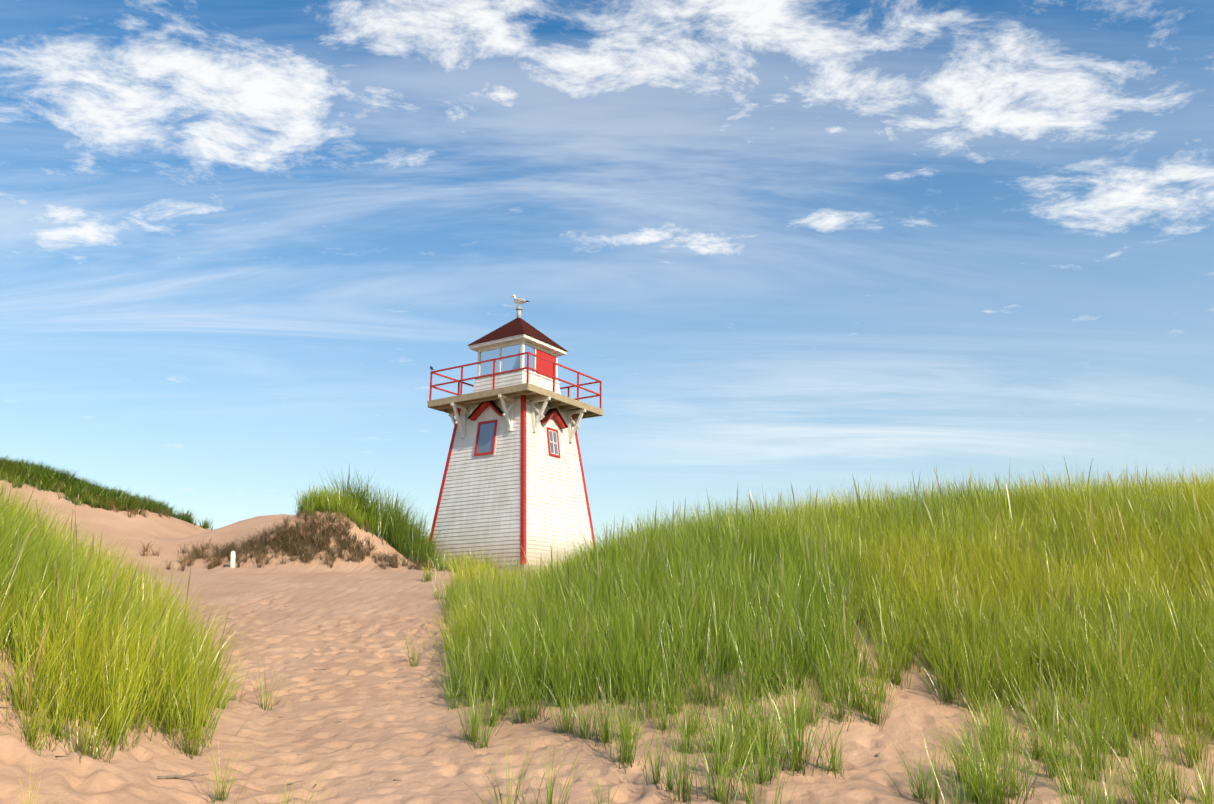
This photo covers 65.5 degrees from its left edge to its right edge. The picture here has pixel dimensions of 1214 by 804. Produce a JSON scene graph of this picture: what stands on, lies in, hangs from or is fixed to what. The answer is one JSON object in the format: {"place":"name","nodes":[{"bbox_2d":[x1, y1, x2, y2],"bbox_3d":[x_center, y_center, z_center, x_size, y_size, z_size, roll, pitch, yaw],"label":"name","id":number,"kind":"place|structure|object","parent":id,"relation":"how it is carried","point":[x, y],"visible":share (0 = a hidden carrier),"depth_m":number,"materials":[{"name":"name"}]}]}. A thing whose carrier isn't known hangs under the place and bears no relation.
{"place":"outdoors","nodes":[
{"label":"outdoors","id":0,"kind":"place"},
{"bbox_2d":[0,606,1156,794],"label":"sand debris","id":1,"kind":"object","parent":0,"point":[282,717],"visible":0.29,"depth_m":6.58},
{"bbox_2d":[0,480,1213,803],"bbox_3d":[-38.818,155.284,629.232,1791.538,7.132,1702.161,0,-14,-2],"label":"sand terrain","id":2,"kind":"structure","parent":0,"point":[326,654],"depth_m":7.46,"materials":[{"name":"beige sand"}]},
{"bbox_2d":[0,454,214,529],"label":"marram shrub","id":3,"kind":"object","parent":2,"relation":"on","point":[72,490],"visible":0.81,"depth_m":27.58,"materials":[{"name":"green plant"}]},
{"bbox_2d":[157,772,208,778],"bbox_3d":[-2.683,2.365,5.978,0.299,0.028,0.048,8,-16,-28],"label":"driftwood","id":4,"kind":"object","parent":2,"relation":"on","point":[173,776],"visible":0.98,"depth_m":5.95,"materials":[{"name":"beige wood"}]},
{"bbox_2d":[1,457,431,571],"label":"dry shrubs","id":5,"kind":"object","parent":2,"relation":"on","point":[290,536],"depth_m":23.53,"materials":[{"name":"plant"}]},
{"bbox_2d":[230,551,235,567],"bbox_3d":[-8.889,3.922,22.434,0.115,0.755,0.116,1,-11,-22],"label":"marker post","id":6,"kind":"object","parent":2,"relation":"on","point":[233,556],"visible":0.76,"depth_m":22.42,"materials":[{"name":"paint"}]},
{"bbox_2d":[311,464,447,568],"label":"dune grass","id":7,"kind":"structure","parent":2,"relation":"on","point":[400,534],"depth_m":26.25,"materials":[{"name":"green plant"}]},
{"bbox_2d":[427,295,602,575],"bbox_3d":[-2.825,1.280,29.279,3.969,9.796,3.960,-9,-17,32],"label":"lighthouse","id":8,"kind":"object","parent":2,"relation":"on","point":[513,481],"visible":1,"depth_m":28.00,"materials":[{"name":"white paint"}]},
{"bbox_2d":[0,458,1213,803],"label":"dune grass","id":9,"kind":"structure","parent":2,"relation":"on","point":[130,644],"depth_m":8.42,"materials":[{"name":"green plant"}]},
{"bbox_2d":[19,572,1195,803],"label":"grass tufts","id":10,"kind":"object","parent":2,"relation":"on","point":[683,786],"visible":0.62,"depth_m":5.92,"materials":[{"name":"green plant"}]},
{"bbox_2d":[291,467,1212,592],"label":"marram","id":11,"kind":"object","parent":2,"relation":"on","point":[324,500],"depth_m":24.74,"materials":[{"name":"green plant"}]},
{"bbox_2d":[0,0,1213,439],"bbox_3d":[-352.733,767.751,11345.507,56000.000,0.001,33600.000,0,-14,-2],"label":"cloud","id":12,"kind":"structure","parent":0,"point":[286,96],"depth_m":3500.58,"materials":[{"name":"white"}]},
{"bbox_2d":[0,0,1213,548],"label":"sky","id":13,"kind":"structure","parent":0,"point":[213,364],"materials":[{"name":"blue"}]}
]}

